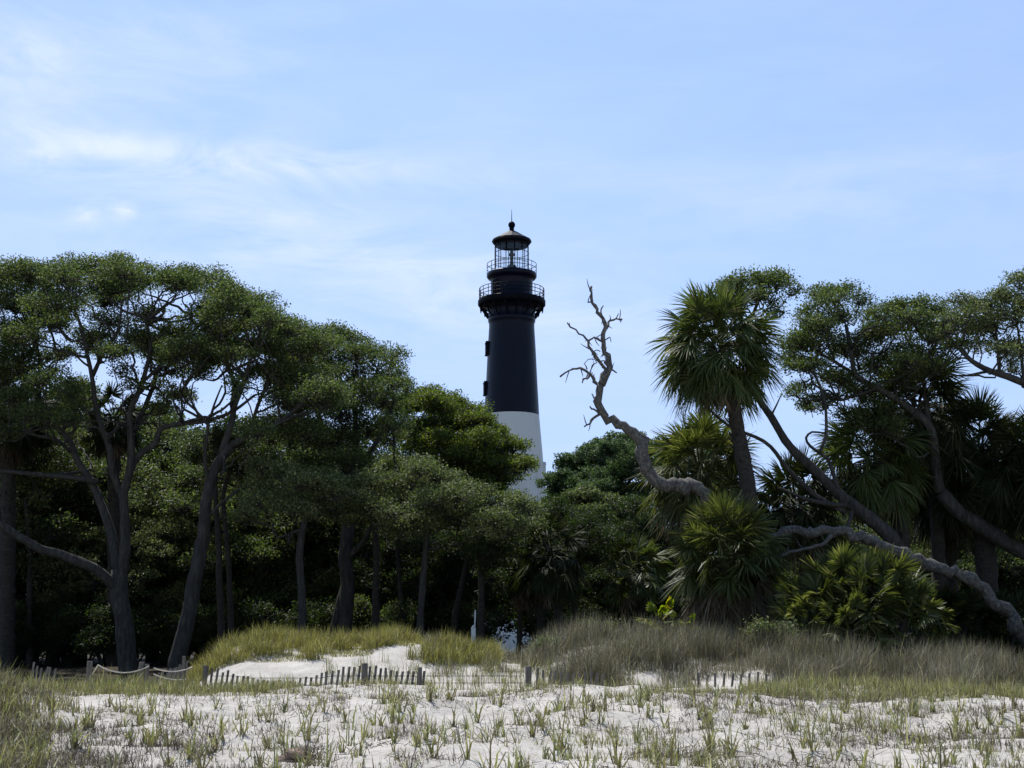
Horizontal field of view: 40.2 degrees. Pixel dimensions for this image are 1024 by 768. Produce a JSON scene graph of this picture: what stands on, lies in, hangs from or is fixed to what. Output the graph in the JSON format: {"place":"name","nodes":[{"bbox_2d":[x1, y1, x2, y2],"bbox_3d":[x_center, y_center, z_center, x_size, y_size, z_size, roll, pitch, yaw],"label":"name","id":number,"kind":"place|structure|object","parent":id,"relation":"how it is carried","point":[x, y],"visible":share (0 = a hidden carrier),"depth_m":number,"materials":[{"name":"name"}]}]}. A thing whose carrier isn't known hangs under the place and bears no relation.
{"place":"outdoors","nodes":[
{"label":"outdoors","id":0,"kind":"place"},
{"bbox_2d":[0,642,1023,767],"bbox_3d":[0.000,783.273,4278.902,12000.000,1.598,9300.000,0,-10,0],"label":"ground","id":1,"kind":"structure","parent":0,"point":[298,669],"depth_m":18.77,"materials":[{"name":"sand"}]},
{"bbox_2d":[0,427,46,586],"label":"understory oak","id":2,"kind":"object","parent":1,"relation":"on","point":[39,454],"visible":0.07,"depth_m":55.69,"materials":[{"name":"green plant"}]},
{"bbox_2d":[0,364,66,667],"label":"oak tree","id":3,"kind":"object","parent":1,"relation":"on","point":[10,452],"visible":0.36,"depth_m":53.59,"materials":[{"name":"green plant"}]},
{"bbox_2d":[31,662,56,682],"bbox_3d":[-9.866,6.408,29.216,0.742,1.186,0.098,-4,-11,19],"label":"sand fence","id":4,"kind":"object","parent":1,"relation":"on","point":[40,674],"visible":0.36,"depth_m":29.30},
{"bbox_2d":[0,403,106,585],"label":"tree","id":5,"kind":"object","parent":1,"relation":"on","point":[44,535],"visible":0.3,"depth_m":57.60,"materials":[{"name":"green plant"}]},
{"bbox_2d":[16,429,93,666],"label":"understory oak","id":6,"kind":"object","parent":1,"relation":"on","point":[65,462],"visible":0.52,"depth_m":56.33,"materials":[{"name":"green plant"}]},
{"bbox_2d":[16,592,97,665],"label":"understory shrub","id":7,"kind":"object","parent":1,"relation":"on","point":[74,601],"visible":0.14,"depth_m":57.36,"materials":[{"name":"green plant"}]},
{"bbox_2d":[20,601,105,665],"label":"understory shrub","id":8,"kind":"object","parent":1,"relation":"on","point":[53,610],"visible":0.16,"depth_m":56.59,"materials":[{"name":"green plant"}]},
{"bbox_2d":[0,383,133,515],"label":"tree","id":9,"kind":"object","parent":1,"relation":"on","point":[98,392],"visible":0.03,"depth_m":65.67,"materials":[{"name":"green plant"}]},
{"bbox_2d":[26,581,145,663],"bbox_3d":[-18.842,10.529,62.518,6.104,4.454,5.374,8,-13,-36],"label":"understory shrub","id":10,"kind":"object","parent":1,"relation":"on","point":[83,661],"visible":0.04,"depth_m":61.79,"materials":[{"name":"green plant"}]},
{"bbox_2d":[23,371,153,662],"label":"tree","id":11,"kind":"object","parent":1,"relation":"on","point":[86,380],"visible":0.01,"depth_m":69.68,"materials":[{"name":"green plant"}]},
{"bbox_2d":[15,484,168,615],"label":"tree","id":12,"kind":"object","parent":1,"relation":"on","point":[87,518],"visible":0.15,"depth_m":59.66,"materials":[{"name":"green plant"}]},
{"bbox_2d":[0,433,193,665],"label":"tree","id":13,"kind":"object","parent":1,"relation":"on","point":[99,473],"visible":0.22,"depth_m":59.33,"materials":[{"name":"green plant"}]},
{"bbox_2d":[0,402,202,663],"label":"tree","id":14,"kind":"object","parent":1,"relation":"on","point":[149,456],"visible":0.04,"depth_m":64.16,"materials":[{"name":"green plant"}]},
{"bbox_2d":[35,603,173,666],"bbox_3d":[-15.879,9.975,55.358,5.116,2.925,4.451,8,-13,-37],"label":"understory shrub","id":15,"kind":"object","parent":1,"relation":"on","point":[90,637],"visible":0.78,"depth_m":54.73,"materials":[{"name":"green plant"}]},
{"bbox_2d":[58,599,162,663],"bbox_3d":[-16.045,10.608,59.382,5.657,3.234,4.921,-5,-11,25],"label":"understory shrub","id":16,"kind":"object","parent":1,"relation":"on","point":[133,609],"visible":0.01,"depth_m":58.87,"materials":[{"name":"green plant"}]},
{"bbox_2d":[76,379,149,666],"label":"oak tree","id":17,"kind":"object","parent":1,"relation":"on","point":[118,439],"visible":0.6,"depth_m":55.99,"materials":[{"name":"green plant"}]},
{"bbox_2d":[0,658,233,767],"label":"corner grass","id":18,"kind":"structure","parent":1,"relation":"on","point":[12,728],"depth_m":16.56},
{"bbox_2d":[33,488,222,610],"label":"tree","id":19,"kind":"object","parent":1,"relation":"on","point":[171,530],"visible":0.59,"depth_m":57.94,"materials":[{"name":"green plant"}]},
{"bbox_2d":[15,402,249,662],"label":"tree","id":20,"kind":"object","parent":1,"relation":"on","point":[165,449],"visible":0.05,"depth_m":67.39,"materials":[{"name":"green plant"}]},
{"bbox_2d":[86,661,191,682],"bbox_3d":[-7.478,6.189,28.303,2.273,1.165,1.073,5,-12,-27],"label":"rope barrier","id":21,"kind":"object","parent":1,"relation":"on","point":[142,665],"visible":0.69,"depth_m":27.99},
{"bbox_2d":[0,250,291,674],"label":"live oak","id":22,"kind":"object","parent":1,"relation":"on","point":[49,305],"visible":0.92,"depth_m":49.93,"materials":[{"name":"green plant"}]},
{"bbox_2d":[20,400,283,661],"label":"tree","id":23,"kind":"object","parent":1,"relation":"on","point":[225,422],"visible":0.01,"depth_m":75.38,"materials":[{"name":"green plant"}]},
{"bbox_2d":[153,656,187,684],"bbox_3d":[-7.216,6.268,29.347,1.025,1.117,0.117,-6,-12,28],"label":"sand fence","id":24,"kind":"object","parent":1,"relation":"on","point":[184,665],"visible":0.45,"depth_m":29.29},
{"bbox_2d":[138,600,227,663],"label":"understory shrub","id":25,"kind":"object","parent":1,"relation":"on","point":[201,618],"visible":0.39,"depth_m":55.97,"materials":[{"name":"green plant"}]},
{"bbox_2d":[135,597,245,660],"bbox_3d":[-13.643,10.261,57.183,5.348,3.058,4.653,4,-11,-20],"label":"understory shrub","id":26,"kind":"object","parent":1,"relation":"on","point":[170,608],"visible":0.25,"depth_m":56.30,"materials":[{"name":"green plant"}]},
{"bbox_2d":[144,427,251,661],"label":"tree","id":27,"kind":"object","parent":1,"relation":"on","point":[150,659],"visible":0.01,"depth_m":70.39,"materials":[{"name":"green plant"}]},
{"bbox_2d":[86,425,324,663],"bbox_3d":[-14.236,7.903,65.671,11.678,11.294,12.579,6,-12,-30],"label":"tree","id":28,"kind":"object","parent":1,"relation":"on","point":[181,446],"visible":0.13,"depth_m":63.12,"materials":[{"name":"green plant"}]},
{"bbox_2d":[188,620,236,662],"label":"understory shrub","id":29,"kind":"object","parent":1,"relation":"on","point":[202,649],"visible":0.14,"depth_m":57.01,"materials":[{"name":"green plant"}]},
{"bbox_2d":[181,420,263,646],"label":"understory oak","id":30,"kind":"object","parent":1,"relation":"on","point":[217,435],"visible":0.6,"depth_m":51.48,"materials":[{"name":"green plant"}]},
{"bbox_2d":[131,427,357,600],"bbox_3d":[-11.700,7.283,61.499,10.980,10.809,10.618,3,-11,-15],"label":"tree","id":31,"kind":"object","parent":1,"relation":"on","point":[268,545],"visible":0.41,"depth_m":59.48,"materials":[{"name":"green plant"}]},
{"bbox_2d":[233,591,270,623],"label":"understory shrub","id":32,"kind":"object","parent":1,"relation":"on","point":[238,605],"visible":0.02,"depth_m":58.77,"materials":[{"name":"green plant"}]},
{"bbox_2d":[218,440,286,640],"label":"understory oak","id":33,"kind":"object","parent":1,"relation":"on","point":[237,477],"visible":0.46,"depth_m":52.83,"materials":[{"name":"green plant"}]},
{"bbox_2d":[167,290,357,676],"bbox_3d":[-8.762,3.404,49.545,6.335,14.347,8.522,3,-11,-14],"label":"live oak","id":34,"kind":"object","parent":1,"relation":"on","point":[318,396],"visible":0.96,"depth_m":48.98,"materials":[{"name":"green plant"}]},
{"bbox_2d":[203,577,327,636],"bbox_3d":[-10.458,10.098,59.084,5.584,4.075,4.917,0,-10,0],"label":"understory shrub","id":35,"kind":"object","parent":1,"relation":"on","point":[254,593],"visible":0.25,"depth_m":58.77,"materials":[{"name":"plant"}]},
{"bbox_2d":[234,591,337,639],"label":"understory shrub","id":36,"kind":"object","parent":1,"relation":"on","point":[262,609],"visible":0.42,"depth_m":55.45,"materials":[{"name":"green plant"}]},
{"bbox_2d":[275,748,314,761],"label":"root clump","id":37,"kind":"object","parent":1,"relation":"on","point":[288,755],"visible":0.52,"depth_m":14.82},
{"bbox_2d":[192,423,412,590],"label":"tree","id":38,"kind":"object","parent":1,"relation":"on","point":[335,541],"visible":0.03,"depth_m":66.34,"materials":[{"name":"green plant"}]},
{"bbox_2d":[202,663,425,688],"bbox_3d":[-2.896,5.710,26.483,6.221,0.850,0.630,-1,-10,4],"label":"sand fence","id":39,"kind":"object","parent":1,"relation":"on","point":[364,672],"visible":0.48,"depth_m":26.49,"materials":[{"name":"grey wood"}]},
{"bbox_2d":[224,452,413,635],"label":"shore oak","id":40,"kind":"object","parent":1,"relation":"on","point":[324,490],"visible":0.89,"depth_m":47.62,"materials":[{"name":"green plant"}]},
{"bbox_2d":[245,314,422,637],"bbox_3d":[-7.547,4.295,55.322,8.078,14.334,9.205,0,-10,0],"label":"live oak","id":41,"kind":"object","parent":1,"relation":"on","point":[378,392],"visible":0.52,"depth_m":54.36,"materials":[{"name":"green plant"}]},
{"bbox_2d":[281,598,386,635],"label":"understory shrub","id":42,"kind":"object","parent":1,"relation":"on","point":[326,619],"visible":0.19,"depth_m":54.77,"materials":[{"name":"green plant"}]},
{"bbox_2d":[185,621,510,684],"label":"mound grass","id":43,"kind":"structure","parent":1,"relation":"on","point":[306,643],"depth_m":33.84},
{"bbox_2d":[232,450,463,592],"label":"tree","id":44,"kind":"object","parent":1,"relation":"on","point":[389,464],"visible":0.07,"depth_m":62.14,"materials":[{"name":"green plant"}]},
{"bbox_2d":[303,426,407,549],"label":"tree","id":45,"kind":"object","parent":1,"relation":"on","point":[381,450],"depth_m":86.49,"materials":[{"name":"green plant"}]},
{"bbox_2d":[339,470,410,631],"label":"understory oak","id":46,"kind":"object","parent":1,"relation":"on","point":[375,592],"visible":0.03,"depth_m":51.95,"materials":[{"name":"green plant"}]},
{"bbox_2d":[353,593,431,634],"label":"understory shrub","id":47,"kind":"object","parent":1,"relation":"on","point":[405,614],"visible":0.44,"depth_m":55.01,"materials":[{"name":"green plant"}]},
{"bbox_2d":[304,442,481,595],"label":"tree","id":48,"kind":"object","parent":1,"relation":"on","point":[411,451],"visible":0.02,"depth_m":70.54,"materials":[{"name":"green plant"}]},
{"bbox_2d":[364,515,443,635],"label":"understory oak","id":49,"kind":"object","parent":1,"relation":"on","point":[411,542],"visible":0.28,"depth_m":55.41,"materials":[{"name":"green plant"}]},
{"bbox_2d":[331,525,504,615],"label":"tree","id":50,"kind":"object","parent":1,"relation":"on","point":[441,565],"visible":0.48,"depth_m":57.89,"materials":[{"name":"green plant"}]},
{"bbox_2d":[352,555,492,617],"bbox_3d":[-4.551,10.175,62.405,7.100,5.181,6.251,8,-13,-38],"label":"understory shrub","id":51,"kind":"object","parent":1,"relation":"on","point":[433,596],"visible":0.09,"depth_m":61.30,"materials":[{"name":"green plant"}]},
{"bbox_2d":[415,611,489,643],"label":"understory shrub","id":52,"kind":"object","parent":1,"relation":"on","point":[429,627],"visible":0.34,"depth_m":56.47,"materials":[{"name":"green plant"}]},
{"bbox_2d":[431,526,488,637],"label":"understory oak","id":53,"kind":"object","parent":1,"relation":"on","point":[455,615],"visible":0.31,"depth_m":55.35,"materials":[{"name":"green plant"}]},
{"bbox_2d":[365,452,556,638],"bbox_3d":[-1.856,6.202,48.076,6.968,7.814,5.978,0,-10,0],"label":"shore oak","id":54,"kind":"object","parent":1,"relation":"on","point":[443,489],"visible":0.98,"depth_m":47.35,"materials":[{"name":"green plant"}]},
{"bbox_2d":[424,600,508,644],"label":"understory shrub","id":55,"kind":"object","parent":1,"relation":"on","point":[464,613],"visible":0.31,"depth_m":57.31,"materials":[{"name":"green plant"}]},
{"bbox_2d":[393,382,541,613],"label":"broadleaf tree","id":56,"kind":"object","parent":1,"relation":"on","point":[463,434],"visible":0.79,"depth_m":60.28,"materials":[{"name":"green plant"}]},
{"bbox_2d":[431,529,532,644],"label":"understory oak","id":57,"kind":"object","parent":1,"relation":"on","point":[487,553],"visible":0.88,"depth_m":49.17,"materials":[{"name":"green plant"}]},
{"bbox_2d":[472,211,545,651],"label":"lighthouse","id":58,"kind":"object","parent":1,"relation":"on","point":[511,304],"visible":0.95,"depth_m":140.85,"materials":[{"name":"black paint"}]},
{"bbox_2d":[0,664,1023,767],"bbox_3d":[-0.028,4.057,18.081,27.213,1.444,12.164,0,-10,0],"label":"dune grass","id":59,"kind":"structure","parent":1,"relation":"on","point":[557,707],"depth_m":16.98,"materials":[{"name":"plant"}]},
{"bbox_2d":[1,674,1023,767],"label":"dead stems","id":60,"kind":"object","parent":1,"relation":"on","point":[125,757],"visible":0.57,"depth_m":17.17,"materials":[{"name":"beige plant"}]},
{"bbox_2d":[21,664,1023,701],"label":"crest grass","id":61,"kind":"structure","parent":1,"relation":"on","point":[819,683],"depth_m":23.56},
{"bbox_2d":[522,617,536,647],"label":"understory shrub","id":62,"kind":"object","parent":1,"relation":"on","point":[529,628],"visible":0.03,"depth_m":60.99,"materials":[{"name":"green plant"}]},
{"bbox_2d":[499,528,564,638],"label":"cabbage palm","id":63,"kind":"object","parent":1,"relation":"on","point":[522,601],"visible":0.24,"depth_m":52.19,"materials":[{"name":"green plant"}]},
{"bbox_2d":[513,529,551,654],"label":"understory oak","id":64,"kind":"object","parent":1,"relation":"on","point":[519,628],"visible":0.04,"depth_m":53.15,"materials":[{"name":"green plant"}]},
{"bbox_2d":[472,541,617,643],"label":"understory shrub","id":65,"kind":"object","parent":1,"relation":"on","point":[505,621],"visible":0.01,"depth_m":70.33,"materials":[{"name":"green plant"}]},
{"bbox_2d":[529,633,560,651],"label":"dune shrub","id":66,"kind":"object","parent":1,"relation":"on","point":[541,642],"visible":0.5,"depth_m":34.21,"materials":[{"name":"green plant"}]},
{"bbox_2d":[490,565,607,637],"bbox_3d":[2.258,10.395,63.279,7.373,5.312,8.155,0,-10,1],"label":"understory shrub","id":67,"kind":"object","parent":1,"relation":"on","point":[566,610],"visible":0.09,"depth_m":62.22,"materials":[{"name":"green plant"}]},
{"bbox_2d":[509,507,590,633],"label":"cabbage palm","id":68,"kind":"object","parent":1,"relation":"on","point":[548,581],"visible":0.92,"depth_m":50.16,"materials":[{"name":"green plant"}]},
{"bbox_2d":[487,492,632,626],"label":"shore oak","id":69,"kind":"object","parent":1,"relation":"on","point":[593,534],"visible":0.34,"depth_m":53.91,"materials":[{"name":"green plant"}]},
{"bbox_2d":[533,452,593,502],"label":"pine","id":70,"kind":"object","parent":1,"relation":"on","point":[565,464],"visible":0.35,"depth_m":91.94,"materials":[{"name":"green plant"}]},
{"bbox_2d":[525,666,604,686],"bbox_3d":[1.028,5.890,27.179,1.629,0.822,0.126,4,-11,-19],"label":"sand fence","id":71,"kind":"object","parent":1,"relation":"on","point":[528,673],"visible":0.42,"depth_m":27.12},
{"bbox_2d":[524,603,613,636],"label":"understory shrub","id":72,"kind":"object","parent":1,"relation":"on","point":[550,615],"visible":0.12,"depth_m":56.40,"materials":[{"name":"green plant"}]},
{"bbox_2d":[546,482,666,555],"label":"broadleaf tree","id":73,"kind":"object","parent":1,"relation":"on","point":[594,497],"visible":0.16,"depth_m":67.35,"materials":[{"name":"green plant"}]},
{"bbox_2d":[564,430,677,512],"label":"pine","id":74,"kind":"object","parent":1,"relation":"on","point":[615,466],"visible":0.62,"depth_m":87.33,"materials":[{"name":"green plant"}]},
{"bbox_2d":[569,583,687,631],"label":"understory shrub","id":75,"kind":"object","parent":1,"relation":"on","point":[607,607],"visible":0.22,"depth_m":57.69,"materials":[{"name":"green plant"}]},
{"bbox_2d":[578,492,685,615],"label":"broadleaf tree","id":76,"kind":"object","parent":1,"relation":"on","point":[632,503],"visible":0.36,"depth_m":59.23,"materials":[{"name":"green plant"}]},
{"bbox_2d":[597,529,672,628],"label":"cabbage palm","id":77,"kind":"object","parent":1,"relation":"on","point":[638,592],"visible":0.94,"depth_m":54.12,"materials":[{"name":"green plant"}]},
{"bbox_2d":[588,565,713,623],"bbox_3d":[6.949,10.255,62.195,7.989,5.251,9.184,1,-10,-3],"label":"understory shrub","id":78,"kind":"object","parent":1,"relation":"on","point":[668,576],"visible":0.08,"depth_m":59.61,"materials":[{"name":"green plant"}]},
{"bbox_2d":[636,596,697,631],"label":"shrub","id":79,"kind":"object","parent":1,"relation":"on","point":[651,606],"visible":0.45,"depth_m":39.60,"materials":[{"name":"green plant"}]},
{"bbox_2d":[321,607,1018,689],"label":"tall stalks","id":80,"kind":"object","parent":1,"relation":"on","point":[485,673],"visible":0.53,"depth_m":30.74,"materials":[{"name":"beige plant"}]},
{"bbox_2d":[635,600,712,630],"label":"understory shrub","id":81,"kind":"object","parent":1,"relation":"on","point":[677,611],"visible":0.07,"depth_m":57.00,"materials":[{"name":"green plant"}]},
{"bbox_2d":[653,432,731,490],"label":"pine","id":82,"kind":"object","parent":1,"relation":"on","point":[681,457],"visible":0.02,"depth_m":88.18,"materials":[{"name":"green plant"}]},
{"bbox_2d":[623,407,775,630],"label":"cabbage palm","id":83,"kind":"object","parent":1,"relation":"on","point":[690,439],"visible":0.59,"depth_m":47.99,"materials":[{"name":"green plant"}]},
{"bbox_2d":[643,277,789,546],"bbox_3d":[6.706,2.794,45.197,5.060,13.112,4.855,0,-10,0],"label":"cabbage palm","id":84,"kind":"object","parent":1,"relation":"on","point":[714,376],"visible":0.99,"depth_m":45.15,"materials":[{"name":"green plant"}]},
{"bbox_2d":[418,606,1023,688],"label":"dry grass","id":85,"kind":"structure","parent":1,"relation":"on","point":[660,648],"depth_m":32.27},
{"bbox_2d":[661,485,797,641],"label":"cabbage palm","id":86,"kind":"object","parent":1,"relation":"on","point":[732,587],"visible":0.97,"depth_m":40.56,"materials":[{"name":"green plant"}]},
{"bbox_2d":[697,672,783,687],"bbox_3d":[4.466,5.902,27.333,1.692,0.557,0.039,-2,-11,10],"label":"sand fence","id":87,"kind":"object","parent":1,"relation":"on","point":[724,677],"visible":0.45,"depth_m":27.39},
{"bbox_2d":[738,614,803,648],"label":"dune shrub","id":88,"kind":"object","parent":1,"relation":"on","point":[757,622],"visible":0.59,"depth_m":36.25,"materials":[{"name":"green plant"}]},
{"bbox_2d":[749,578,825,639],"bbox_3d":[8.500,7.469,43.477,2.730,2.866,2.715,0,-10,0],"label":"saw palmetto","id":89,"kind":"object","parent":1,"relation":"on","point":[801,628],"visible":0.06,"depth_m":43.33,"materials":[{"name":"green plant"}]},
{"bbox_2d":[560,280,1023,648],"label":"dead tree","id":90,"kind":"object","parent":1,"relation":"on","point":[687,486],"visible":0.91,"depth_m":42.89,"materials":[{"name":"grey wood"}]},
{"bbox_2d":[755,442,856,637],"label":"cabbage palm","id":91,"kind":"object","parent":1,"relation":"on","point":[801,515],"visible":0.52,"depth_m":48.35,"materials":[{"name":"green plant"}]},
{"bbox_2d":[706,263,927,654],"bbox_3d":[9.837,2.747,46.820,7.431,14.142,3.409,-3,-11,14],"label":"live oak","id":92,"kind":"object","parent":1,"relation":"on","point":[763,282],"visible":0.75,"depth_m":47.33,"materials":[{"name":"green plant"}]},
{"bbox_2d":[772,479,912,596],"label":"tree","id":93,"kind":"object","parent":1,"relation":"on","point":[788,575],"visible":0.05,"depth_m":65.23,"materials":[{"name":"green plant"}]},
{"bbox_2d":[766,540,960,657],"bbox_3d":[9.718,6.112,38.663,5.590,3.775,4.488,0,-10,0],"label":"saw palmetto","id":94,"kind":"object","parent":1,"relation":"on","point":[849,585],"visible":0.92,"depth_m":38.18,"materials":[{"name":"green plant"}]},
{"bbox_2d":[779,482,964,583],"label":"tree","id":95,"kind":"object","parent":1,"relation":"on","point":[860,522],"depth_m":69.60,"materials":[{"name":"green plant"}]},
{"bbox_2d":[808,397,937,654],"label":"cabbage palm","id":96,"kind":"object","parent":1,"relation":"on","point":[872,485],"visible":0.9,"depth_m":49.53,"materials":[{"name":"green plant"}]},
{"bbox_2d":[771,277,1023,559],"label":"live oak","id":97,"kind":"object","parent":1,"relation":"on","point":[895,318],"visible":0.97,"depth_m":50.04,"materials":[{"name":"green plant"}]},
{"bbox_2d":[847,340,990,649],"bbox_3d":[15.272,4.294,51.509,5.719,12.681,5.818,0,-10,0],"label":"cabbage palm","id":98,"kind":"object","parent":1,"relation":"on","point":[947,388],"visible":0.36,"depth_m":50.97,"materials":[{"name":"green plant"}]},
{"bbox_2d":[906,424,984,648],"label":"cabbage palm","id":99,"kind":"object","parent":1,"relation":"on","point":[952,554],"visible":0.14,"depth_m":53.46,"materials":[{"name":"green plant"}]},
{"bbox_2d":[870,518,1023,594],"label":"tree","id":100,"kind":"object","parent":1,"relation":"on","point":[1003,570],"visible":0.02,"depth_m":65.67,"materials":[{"name":"green plant"}]},
{"bbox_2d":[904,579,1023,659],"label":"saw palmetto","id":101,"kind":"object","parent":1,"relation":"on","point":[965,605],"visible":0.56,"depth_m":44.16,"materials":[{"name":"green plant"}]},
{"bbox_2d":[910,458,1023,662],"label":"tree","id":102,"kind":"object","parent":1,"relation":"on","point":[964,564],"visible":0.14,"depth_m":60.97,"materials":[{"name":"green plant"}]},
{"bbox_2d":[911,383,1023,655],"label":"cabbage palm","id":103,"kind":"object","parent":1,"relation":"on","point":[984,552],"visible":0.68,"depth_m":50.34,"materials":[{"name":"green plant"}]},
{"bbox_2d":[930,265,1023,387],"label":"live oak","id":104,"kind":"object","parent":1,"relation":"on","point":[977,324],"visible":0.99,"depth_m":48.97,"materials":[{"name":"green plant"}]},
{"bbox_2d":[968,407,1023,548],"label":"cabbage palm","id":105,"kind":"object","parent":1,"relation":"on","point":[1015,528],"visible":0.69,"depth_m":49.54,"materials":[{"name":"green plant"}]},
{"bbox_2d":[0,0,1023,526],"label":"sky","id":106,"kind":"structure","parent":0,"point":[362,163],"materials":[{"name":"blue"}]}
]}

